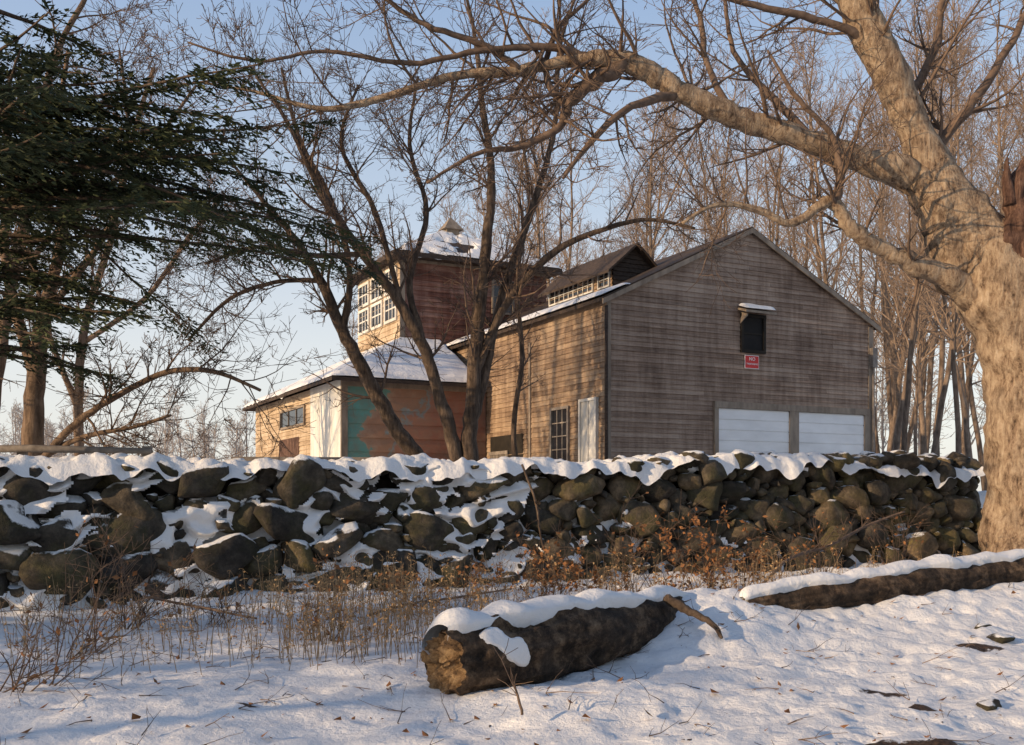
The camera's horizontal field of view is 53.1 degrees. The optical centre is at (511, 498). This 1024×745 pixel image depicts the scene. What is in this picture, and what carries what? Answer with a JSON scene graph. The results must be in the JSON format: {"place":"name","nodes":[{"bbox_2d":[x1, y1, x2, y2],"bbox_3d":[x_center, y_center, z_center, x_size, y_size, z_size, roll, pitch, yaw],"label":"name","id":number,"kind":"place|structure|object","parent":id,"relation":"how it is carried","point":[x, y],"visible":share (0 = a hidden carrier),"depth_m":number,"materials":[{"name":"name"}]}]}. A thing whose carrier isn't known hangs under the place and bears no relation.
{"place":"outdoors","nodes":[
{"label":"outdoors","id":0,"kind":"place"},
{"bbox_2d":[231,457,369,460],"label":"timber beam","id":1,"kind":"structure","parent":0,"point":[283,458],"depth_m":20.51,"materials":[{"name":"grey wood"}]},
{"bbox_2d":[0,491,1023,744],"bbox_3d":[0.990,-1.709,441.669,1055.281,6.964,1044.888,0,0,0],"label":"ground","id":2,"kind":"structure","parent":0,"point":[740,657],"depth_m":8.12,"materials":[{"name":"snow"}]},
{"bbox_2d":[0,570,136,705],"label":"bush","id":3,"kind":"object","parent":2,"relation":"on","point":[44,675],"visible":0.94,"depth_m":7.89,"materials":[{"name":"brown plant"}]},
{"bbox_2d":[0,445,151,456],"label":"rail fence","id":4,"kind":"object","parent":2,"relation":"on","point":[26,449],"visible":0.47,"depth_m":15.85,"materials":[{"name":"brown wood"}]},
{"bbox_2d":[2,505,210,657],"bbox_3d":[-3.579,0.911,9.493,1.883,1.711,1.668,0,0,-44],"label":"bush","id":5,"kind":"object","parent":2,"relation":"on","point":[89,638],"visible":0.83,"depth_m":9.49,"materials":[{"name":"brown plant"}]},
{"bbox_2d":[79,511,201,629],"bbox_3d":[-3.961,0.783,10.853,1.256,1.310,1.299,0,0,-25],"label":"bush","id":6,"kind":"object","parent":2,"relation":"on","point":[145,585],"visible":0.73,"depth_m":10.77,"materials":[{"name":"brown plant"}]},
{"bbox_2d":[0,0,292,407],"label":"bare tree","id":7,"kind":"object","parent":2,"relation":"on","point":[67,29],"visible":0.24,"depth_m":19.96,"materials":[{"name":"brown plant"}]},
{"bbox_2d":[0,26,311,455],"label":"bare tree","id":8,"kind":"object","parent":2,"relation":"on","point":[83,337],"visible":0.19,"depth_m":26.93,"materials":[{"name":"brown plant"}]},
{"bbox_2d":[0,0,366,459],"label":"bare tree","id":9,"kind":"object","parent":2,"relation":"on","point":[32,430],"visible":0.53,"depth_m":17.14,"materials":[{"name":"brown plant"}]},
{"bbox_2d":[0,0,387,397],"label":"hemlock tree","id":10,"kind":"object","parent":2,"relation":"on","point":[34,148],"visible":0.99,"depth_m":14.18,"materials":[{"name":"green plant"}]},
{"bbox_2d":[145,582,262,628],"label":"fallen branch","id":11,"kind":"object","parent":2,"relation":"on","point":[201,607],"visible":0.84,"depth_m":10.62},
{"bbox_2d":[183,564,251,627],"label":"bush","id":12,"kind":"object","parent":2,"relation":"on","point":[220,601],"visible":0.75,"depth_m":11.07,"materials":[{"name":"brown plant"}]},
{"bbox_2d":[135,0,423,455],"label":"bare tree","id":13,"kind":"object","parent":2,"relation":"on","point":[402,437],"visible":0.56,"depth_m":21.54,"materials":[{"name":"brown plant"}]},
{"bbox_2d":[278,548,386,644],"bbox_3d":[-1.877,1.011,10.675,1.192,1.009,1.194,0,0,0],"label":"bush","id":14,"kind":"object","parent":2,"relation":"on","point":[352,568],"visible":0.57,"depth_m":10.59,"materials":[{"name":"brown plant"}]},
{"bbox_2d":[242,217,561,459],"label":"tower house","id":15,"kind":"structure","parent":2,"relation":"on","point":[361,431],"depth_m":32.20,"materials":[{"name":"beige"}]},
{"bbox_2d":[279,437,299,456],"bbox_3d":[-7.406,-1.075,34.022,0.045,1.850,2.500,0,0,-27],"label":"door","id":16,"kind":"structure","parent":15,"relation":"in","point":[292,444],"depth_m":33.78,"materials":[{"name":"brown wood"}]},
{"bbox_2d":[279,404,305,429],"bbox_3d":[-7.201,-2.650,33.565,0.095,0.640,3.040,0,0,-27],"label":"window","id":17,"kind":"structure","parent":15,"relation":"in","point":[300,410],"depth_m":33.46,"materials":[{"name":"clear glass"}]},
{"bbox_2d":[374,565,449,615],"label":"bush","id":18,"kind":"object","parent":2,"relation":"on","point":[398,580],"visible":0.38,"depth_m":12.09,"materials":[{"name":"brown plant"}]},
{"bbox_2d":[398,173,480,246],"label":"bare tree","id":19,"kind":"object","parent":2,"relation":"on","point":[451,207],"visible":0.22,"depth_m":62.61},
{"bbox_2d":[367,568,531,621],"bbox_3d":[-0.638,1.086,11.452,2.011,0.703,0.638,0,0,-39],"label":"fallen branch","id":20,"kind":"object","parent":2,"relation":"on","point":[458,597],"visible":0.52,"depth_m":11.51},
{"bbox_2d":[434,187,467,233],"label":"bare tree","id":21,"kind":"object","parent":2,"relation":"on","point":[452,211],"visible":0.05,"depth_m":47.05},
{"bbox_2d":[142,0,768,461],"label":"bare tree","id":22,"kind":"object","parent":2,"relation":"on","point":[480,358],"visible":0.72,"depth_m":20.72,"materials":[{"name":"brown plant"}]},
{"bbox_2d":[452,555,511,606],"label":"bush","id":23,"kind":"object","parent":2,"relation":"on","point":[499,569],"visible":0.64,"depth_m":12.57,"materials":[{"name":"brown plant"}]},
{"bbox_2d":[457,190,506,247],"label":"bare tree","id":24,"kind":"object","parent":2,"relation":"on","point":[485,214],"visible":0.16,"depth_m":66.19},
{"bbox_2d":[460,152,507,244],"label":"bare tree","id":25,"kind":"object","parent":2,"relation":"on","point":[482,213],"visible":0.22,"depth_m":81.68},
{"bbox_2d":[0,449,984,610],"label":"stone wall","id":26,"kind":"structure","parent":2,"relation":"on","point":[299,501],"depth_m":14.86,"materials":[{"name":"stone"}]},
{"bbox_2d":[0,238,985,460],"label":"distant wood","id":27,"kind":"object","parent":2,"relation":"on","point":[49,431],"visible":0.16,"depth_m":146.89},
{"bbox_2d":[0,536,1002,678],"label":"dry grass","id":28,"kind":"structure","parent":2,"relation":"on","point":[385,617],"depth_m":10.43,"materials":[{"name":"plant"}]},
{"bbox_2d":[493,638,523,714],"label":"twig","id":29,"kind":"object","parent":2,"relation":"on","point":[517,695],"visible":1,"depth_m":6.87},
{"bbox_2d":[0,579,1023,744],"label":"twig litter","id":30,"kind":"object","parent":2,"relation":"on","point":[401,711],"visible":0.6,"depth_m":7.95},
{"bbox_2d":[8,588,1022,744],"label":"leaf litter","id":31,"kind":"object","parent":2,"relation":"on","point":[135,716],"visible":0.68,"depth_m":7.68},
{"bbox_2d":[474,79,557,279],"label":"bare tree","id":32,"kind":"object","parent":2,"relation":"on","point":[526,128],"visible":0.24,"depth_m":72.63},
{"bbox_2d":[485,86,551,456],"bbox_3d":[0.239,-4.862,23.849,1.759,9.924,1.762,0,0,0],"label":"bare tree","id":33,"kind":"object","parent":2,"relation":"on","point":[520,370],"visible":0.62,"depth_m":23.96,"materials":[{"name":"brown plant"}]},
{"bbox_2d":[492,104,567,283],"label":"bare tree","id":34,"kind":"object","parent":2,"relation":"on","point":[522,202],"visible":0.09,"depth_m":50.34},
{"bbox_2d":[496,188,574,286],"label":"bare tree","id":35,"kind":"object","parent":2,"relation":"on","point":[528,230],"visible":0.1,"depth_m":67.66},
{"bbox_2d":[521,464,571,586],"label":"fallen branch","id":36,"kind":"object","parent":2,"relation":"on","point":[535,502],"visible":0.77,"depth_m":14.10,"materials":[{"name":"wood"}]},
{"bbox_2d":[506,114,590,299],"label":"bare tree","id":37,"kind":"object","parent":2,"relation":"on","point":[547,239],"visible":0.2,"depth_m":47.98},
{"bbox_2d":[508,520,593,599],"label":"bush","id":38,"kind":"object","parent":2,"relation":"on","point":[574,568],"visible":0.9,"depth_m":13.17,"materials":[{"name":"brown plant"}]},
{"bbox_2d":[484,7,622,301],"bbox_3d":[2.216,-10.476,43.740,6.928,21.009,5.052,-2,-2,-13],"label":"bare tree","id":39,"kind":"object","parent":2,"relation":"on","point":[538,231],"visible":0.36,"depth_m":43.59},
{"bbox_2d":[93,0,1023,552],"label":"bare tree","id":40,"kind":"object","parent":2,"relation":"on","point":[971,262],"visible":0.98,"depth_m":16.38,"materials":[{"name":"brown plant"}]},
{"bbox_2d":[420,585,697,695],"bbox_3d":[0.877,1.178,9.255,0.718,0.755,4.240,0,0,41],"label":"fallen log","id":41,"kind":"object","parent":2,"relation":"on","point":[551,637],"visible":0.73,"depth_m":8.14,"materials":[{"name":"wood"}]},
{"bbox_2d":[509,71,625,276],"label":"bare tree","id":42,"kind":"object","parent":2,"relation":"on","point":[572,200],"visible":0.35,"depth_m":60.42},
{"bbox_2d":[556,203,606,266],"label":"bare tree","id":43,"kind":"object","parent":2,"relation":"on","point":[583,231],"visible":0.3,"depth_m":66.00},
{"bbox_2d":[567,207,622,269],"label":"bare tree","id":44,"kind":"object","parent":2,"relation":"on","point":[608,222],"visible":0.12,"depth_m":61.64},
{"bbox_2d":[574,564,632,591],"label":"bush","id":45,"kind":"object","parent":2,"relation":"on","point":[625,576],"visible":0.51,"depth_m":13.47,"materials":[{"name":"brown plant"}]},
{"bbox_2d":[596,166,661,258],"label":"bare tree","id":46,"kind":"object","parent":2,"relation":"on","point":[637,215],"visible":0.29,"depth_m":61.37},
{"bbox_2d":[558,479,705,592],"bbox_3d":[1.583,0.594,13.852,1.228,1.756,2.138,0,0,-31],"label":"bush","id":47,"kind":"object","parent":2,"relation":"on","point":[632,527],"visible":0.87,"depth_m":14.04,"materials":[{"name":"brown plant"}]},
{"bbox_2d":[618,144,683,260],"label":"bare tree","id":48,"kind":"object","parent":2,"relation":"on","point":[647,210],"visible":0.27,"depth_m":62.93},
{"bbox_2d":[613,96,691,256],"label":"bare tree","id":49,"kind":"object","parent":2,"relation":"on","point":[649,170],"visible":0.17,"depth_m":82.97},
{"bbox_2d":[604,59,701,258],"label":"bare tree","id":50,"kind":"object","parent":2,"relation":"on","point":[651,246],"visible":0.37,"depth_m":46.03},
{"bbox_2d":[596,67,710,259],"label":"bare tree","id":51,"kind":"object","parent":2,"relation":"on","point":[655,147],"visible":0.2,"depth_m":77.73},
{"bbox_2d":[592,64,735,258],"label":"bare tree","id":52,"kind":"object","parent":2,"relation":"on","point":[668,201],"visible":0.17,"depth_m":73.17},
{"bbox_2d":[644,152,714,253],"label":"bare tree","id":53,"kind":"object","parent":2,"relation":"on","point":[680,206],"visible":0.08,"depth_m":79.01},
{"bbox_2d":[626,546,737,590],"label":"bush","id":54,"kind":"object","parent":2,"relation":"on","point":[671,581],"visible":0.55,"depth_m":13.43,"materials":[{"name":"brown plant"}]},
{"bbox_2d":[663,173,711,252],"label":"bare tree","id":55,"kind":"object","parent":2,"relation":"on","point":[690,231],"visible":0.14,"depth_m":49.37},
{"bbox_2d":[663,594,726,638],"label":"fallen branch","id":56,"kind":"object","parent":2,"relation":"on","point":[675,603],"visible":1,"depth_m":9.42,"materials":[{"name":"wood"}]},
{"bbox_2d":[628,501,775,589],"bbox_3d":[2.550,0.742,14.180,1.627,1.425,1.698,0,0,-44],"label":"bush","id":57,"kind":"object","parent":2,"relation":"on","point":[713,559],"visible":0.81,"depth_m":14.15,"materials":[{"name":"brown plant"}]},
{"bbox_2d":[675,170,734,249],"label":"bare tree","id":58,"kind":"object","parent":2,"relation":"on","point":[704,197],"visible":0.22,"depth_m":50.30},
{"bbox_2d":[640,90,782,249],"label":"bare tree","id":59,"kind":"object","parent":2,"relation":"on","point":[676,105],"visible":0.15,"depth_m":68.44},
{"bbox_2d":[688,130,744,246],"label":"bare tree","id":60,"kind":"object","parent":2,"relation":"on","point":[721,190],"visible":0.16,"depth_m":51.95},
{"bbox_2d":[690,131,756,243],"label":"bare tree","id":61,"kind":"object","parent":2,"relation":"on","point":[732,188],"visible":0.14,"depth_m":67.85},
{"bbox_2d":[696,120,756,241],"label":"bare tree","id":62,"kind":"object","parent":2,"relation":"on","point":[722,166],"visible":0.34,"depth_m":43.29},
{"bbox_2d":[683,48,770,245],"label":"bare tree","id":63,"kind":"object","parent":2,"relation":"on","point":[741,93],"visible":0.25,"depth_m":82.16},
{"bbox_2d":[673,22,780,248],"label":"bare tree","id":64,"kind":"object","parent":2,"relation":"on","point":[701,157],"visible":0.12,"depth_m":69.77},
{"bbox_2d":[727,138,794,234],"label":"bare tree","id":65,"kind":"object","parent":2,"relation":"on","point":[759,188],"visible":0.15,"depth_m":78.48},
{"bbox_2d":[720,528,816,588],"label":"bush","id":66,"kind":"object","parent":2,"relation":"on","point":[757,549],"visible":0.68,"depth_m":14.52,"materials":[{"name":"brown plant"}]},
{"bbox_2d":[716,89,831,258],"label":"bare tree","id":67,"kind":"object","parent":2,"relation":"on","point":[774,209],"visible":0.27,"depth_m":59.96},
{"bbox_2d":[724,36,831,260],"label":"bare tree","id":68,"kind":"object","parent":2,"relation":"on","point":[779,149],"visible":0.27,"depth_m":55.95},
{"bbox_2d":[743,94,821,279],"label":"bare tree","id":69,"kind":"object","parent":2,"relation":"on","point":[766,197],"visible":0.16,"depth_m":54.78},
{"bbox_2d":[761,146,829,265],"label":"bare tree","id":70,"kind":"object","parent":2,"relation":"on","point":[792,201],"visible":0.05,"depth_m":86.37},
{"bbox_2d":[749,509,854,574],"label":"bush","id":71,"kind":"object","parent":2,"relation":"on","point":[805,546],"visible":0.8,"depth_m":15.01,"materials":[{"name":"brown plant"}]},
{"bbox_2d":[761,184,843,281],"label":"bare tree","id":72,"kind":"object","parent":2,"relation":"on","point":[784,241],"visible":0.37,"depth_m":49.96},
{"bbox_2d":[768,80,862,308],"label":"bare tree","id":73,"kind":"object","parent":2,"relation":"on","point":[808,224],"visible":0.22,"depth_m":61.66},
{"bbox_2d":[758,0,875,306],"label":"bare tree","id":74,"kind":"object","parent":2,"relation":"on","point":[812,190],"visible":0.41,"depth_m":68.78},
{"bbox_2d":[752,29,897,303],"bbox_3d":[14.499,-11.769,47.975,7.046,23.904,6.908,0,0,22],"label":"bare tree","id":75,"kind":"object","parent":2,"relation":"on","point":[823,259],"visible":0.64,"depth_m":48.70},
{"bbox_2d":[762,503,904,582],"bbox_3d":[4.563,0.633,14.885,0.747,1.144,3.802,0,0,44],"label":"fallen branch","id":76,"kind":"object","parent":2,"relation":"on","point":[815,549],"visible":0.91,"depth_m":15.02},
{"bbox_2d":[796,123,912,356],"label":"bare tree","id":77,"kind":"object","parent":2,"relation":"on","point":[846,198],"visible":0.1,"depth_m":76.00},
{"bbox_2d":[822,57,904,453],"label":"bare tree","id":78,"kind":"object","parent":2,"relation":"on","point":[876,428],"visible":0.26,"depth_m":82.40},
{"bbox_2d":[824,97,907,452],"bbox_3d":[22.743,-12.802,64.797,5.752,26.026,6.575,0,0,-7],"label":"bare tree","id":79,"kind":"object","parent":2,"relation":"on","point":[872,308],"visible":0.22,"depth_m":64.45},
{"bbox_2d":[810,96,925,427],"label":"bare tree","id":80,"kind":"object","parent":2,"relation":"on","point":[889,399],"visible":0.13,"depth_m":71.52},
{"bbox_2d":[832,85,910,394],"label":"bare tree","id":81,"kind":"object","parent":2,"relation":"on","point":[875,262],"visible":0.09,"depth_m":83.91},
{"bbox_2d":[798,0,949,449],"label":"bare tree","id":82,"kind":"object","parent":2,"relation":"on","point":[893,349],"visible":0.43,"depth_m":53.06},
{"bbox_2d":[739,549,1023,609],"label":"fallen log","id":83,"kind":"object","parent":2,"relation":"on","point":[859,586],"visible":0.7,"depth_m":10.86,"materials":[{"name":"brown plant"}]},
{"bbox_2d":[838,488,931,567],"bbox_3d":[5.787,0.646,15.778,1.384,1.685,1.719,0,0,27],"label":"bush","id":84,"kind":"object","parent":2,"relation":"on","point":[893,543],"visible":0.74,"depth_m":15.96,"materials":[{"name":"brown plant"}]},
{"bbox_2d":[837,34,979,451],"bbox_3d":[19.387,-10.518,49.320,6.609,21.302,6.296,0,0,30],"label":"bare tree","id":85,"kind":"object","parent":2,"relation":"on","point":[893,425],"visible":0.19,"depth_m":49.38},
{"bbox_2d":[846,1,973,410],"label":"bare tree","id":86,"kind":"object","parent":2,"relation":"on","point":[892,387],"visible":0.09,"depth_m":76.19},
{"bbox_2d":[844,0,1001,449],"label":"bare tree","id":87,"kind":"object","parent":2,"relation":"on","point":[897,437],"visible":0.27,"depth_m":38.21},
{"bbox_2d":[859,105,986,490],"bbox_3d":[27.271,-13.456,65.689,8.762,27.650,10.066,-2,-2,14],"label":"bare tree","id":88,"kind":"object","parent":2,"relation":"on","point":[969,374],"visible":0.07,"depth_m":63.74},
{"bbox_2d":[874,207,972,454],"bbox_3d":[16.444,-6.412,42.367,4.599,12.864,4.003,0,-1,-31],"label":"bare tree","id":89,"kind":"object","parent":2,"relation":"on","point":[916,369],"visible":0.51,"depth_m":41.58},
{"bbox_2d":[871,128,977,454],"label":"bare tree","id":90,"kind":"object","parent":2,"relation":"on","point":[924,383],"visible":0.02,"depth_m":79.33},
{"bbox_2d":[853,0,1002,451],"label":"bare tree","id":91,"kind":"object","parent":2,"relation":"on","point":[908,390],"visible":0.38,"depth_m":31.54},
{"bbox_2d":[865,0,994,454],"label":"bare tree","id":92,"kind":"object","parent":2,"relation":"on","point":[923,441],"visible":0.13,"depth_m":46.53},
{"bbox_2d":[870,1,1001,452],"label":"bare tree","id":93,"kind":"object","parent":2,"relation":"on","point":[928,413],"visible":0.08,"depth_m":59.86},
{"bbox_2d":[879,95,998,457],"bbox_3d":[16.256,-7.597,38.416,4.306,15.299,4.894,-1,-1,-10],"label":"bare tree","id":94,"kind":"object","parent":2,"relation":"on","point":[965,422],"visible":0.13,"depth_m":38.87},
{"bbox_2d":[862,0,1023,457],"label":"bare tree","id":95,"kind":"object","parent":2,"relation":"on","point":[960,365],"visible":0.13,"depth_m":54.95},
{"bbox_2d":[889,0,1005,454],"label":"bare tree","id":96,"kind":"object","parent":2,"relation":"on","point":[936,438],"visible":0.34,"depth_m":35.57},
{"bbox_2d":[876,95,1023,452],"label":"bare tree","id":97,"kind":"object","parent":2,"relation":"on","point":[911,426],"visible":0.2,"depth_m":64.04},
{"bbox_2d":[887,0,1014,456],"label":"bare tree","id":98,"kind":"object","parent":2,"relation":"on","point":[941,364],"visible":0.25,"depth_m":41.31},
{"bbox_2d":[893,0,1013,452],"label":"bare tree","id":99,"kind":"object","parent":2,"relation":"on","point":[954,355],"visible":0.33,"depth_m":31.89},
{"bbox_2d":[945,89,1010,454],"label":"bare tree","id":100,"kind":"object","parent":2,"relation":"on","point":[962,439],"visible":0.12,"depth_m":74.51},
{"bbox_2d":[934,84,1023,438],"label":"bare tree","id":101,"kind":"object","parent":2,"relation":"on","point":[989,117],"visible":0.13,"depth_m":81.39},
{"bbox_2d":[976,699,1001,710],"bbox_3d":[3.532,1.529,7.601,0.212,0.078,0.152,0,0,-42],"label":"rock","id":102,"kind":"object","parent":2,"relation":"on","point":[989,704],"visible":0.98,"depth_m":7.55,"materials":[{"name":"stone"}]},
{"bbox_2d":[958,0,1023,215],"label":"bare tree","id":103,"kind":"object","parent":2,"relation":"on","point":[999,118],"visible":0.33,"depth_m":59.49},
{"bbox_2d":[960,46,1023,211],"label":"bare tree","id":104,"kind":"object","parent":2,"relation":"on","point":[1004,139],"visible":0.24,"depth_m":74.17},
{"bbox_2d":[986,633,1014,643],"bbox_3d":[4.723,1.361,9.901,0.236,0.124,0.318,0,0,43],"label":"rock","id":105,"kind":"object","parent":2,"relation":"on","point":[1001,638],"visible":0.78,"depth_m":9.80,"materials":[{"name":"stone"}]},
{"bbox_2d":[980,0,1023,169],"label":"bare tree","id":106,"kind":"object","parent":2,"relation":"on","point":[1012,76],"visible":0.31,"depth_m":61.41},
{"bbox_2d":[987,40,1023,212],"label":"bare tree","id":107,"kind":"object","parent":2,"relation":"on","point":[1022,102],"visible":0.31,"depth_m":60.20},
{"bbox_2d":[0,0,1023,490],"label":"sky","id":108,"kind":"structure","parent":0,"point":[310,334],"materials":[{"name":"blue"}]},
{"bbox_2d":[445,227,880,461],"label":"barn","id":109,"kind":"structure","parent":0,"point":[641,352],"depth_m":26.97,"materials":[{"name":"wood"}]},
{"bbox_2d":[550,405,570,460],"bbox_3d":[1.263,-1.650,26.997,0.095,1.540,0.970,0,0,-27],"label":"window","id":110,"kind":"structure","parent":109,"relation":"in","point":[560,428],"depth_m":26.98,"materials":[{"name":"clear glass"}]},
{"bbox_2d":[578,397,598,461],"bbox_3d":[1.919,-1.350,25.687,0.115,2.340,0.840,0,0,-27],"label":"door","id":111,"kind":"structure","parent":109,"relation":"in","point":[588,421],"depth_m":25.67,"materials":[{"name":"white paint"}]},
{"bbox_2d":[745,355,758,368],"bbox_3d":[6.318,-3.600,26.960,0.470,0.350,0.025,0,0,-27],"label":"sign","id":112,"kind":"object","parent":109,"relation":"attached to","point":[751,361],"visible":1,"depth_m":26.95,"materials":[{"name":"metal"}]},
{"bbox_2d":[740,313,765,353],"bbox_3d":[6.354,-4.350,26.996,0.820,1.020,0.090,0,0,-27],"label":"window","id":113,"kind":"structure","parent":109,"relation":"in","point":[753,328],"depth_m":27.00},
{"bbox_2d":[719,408,788,452],"bbox_3d":[6.376,-1.250,27.032,2.390,2.200,0.050,0,0,-27],"label":"garage door","id":114,"kind":"structure","parent":109,"relation":"in","point":[764,431],"depth_m":27.00,"materials":[{"name":"metal"}]},
{"bbox_2d":[799,412,863,454],"bbox_3d":[8.804,-1.250,28.269,2.420,2.200,0.050,0,0,-27],"label":"garage door","id":115,"kind":"structure","parent":109,"relation":"in","point":[818,432],"depth_m":28.23,"materials":[{"name":"metal"}]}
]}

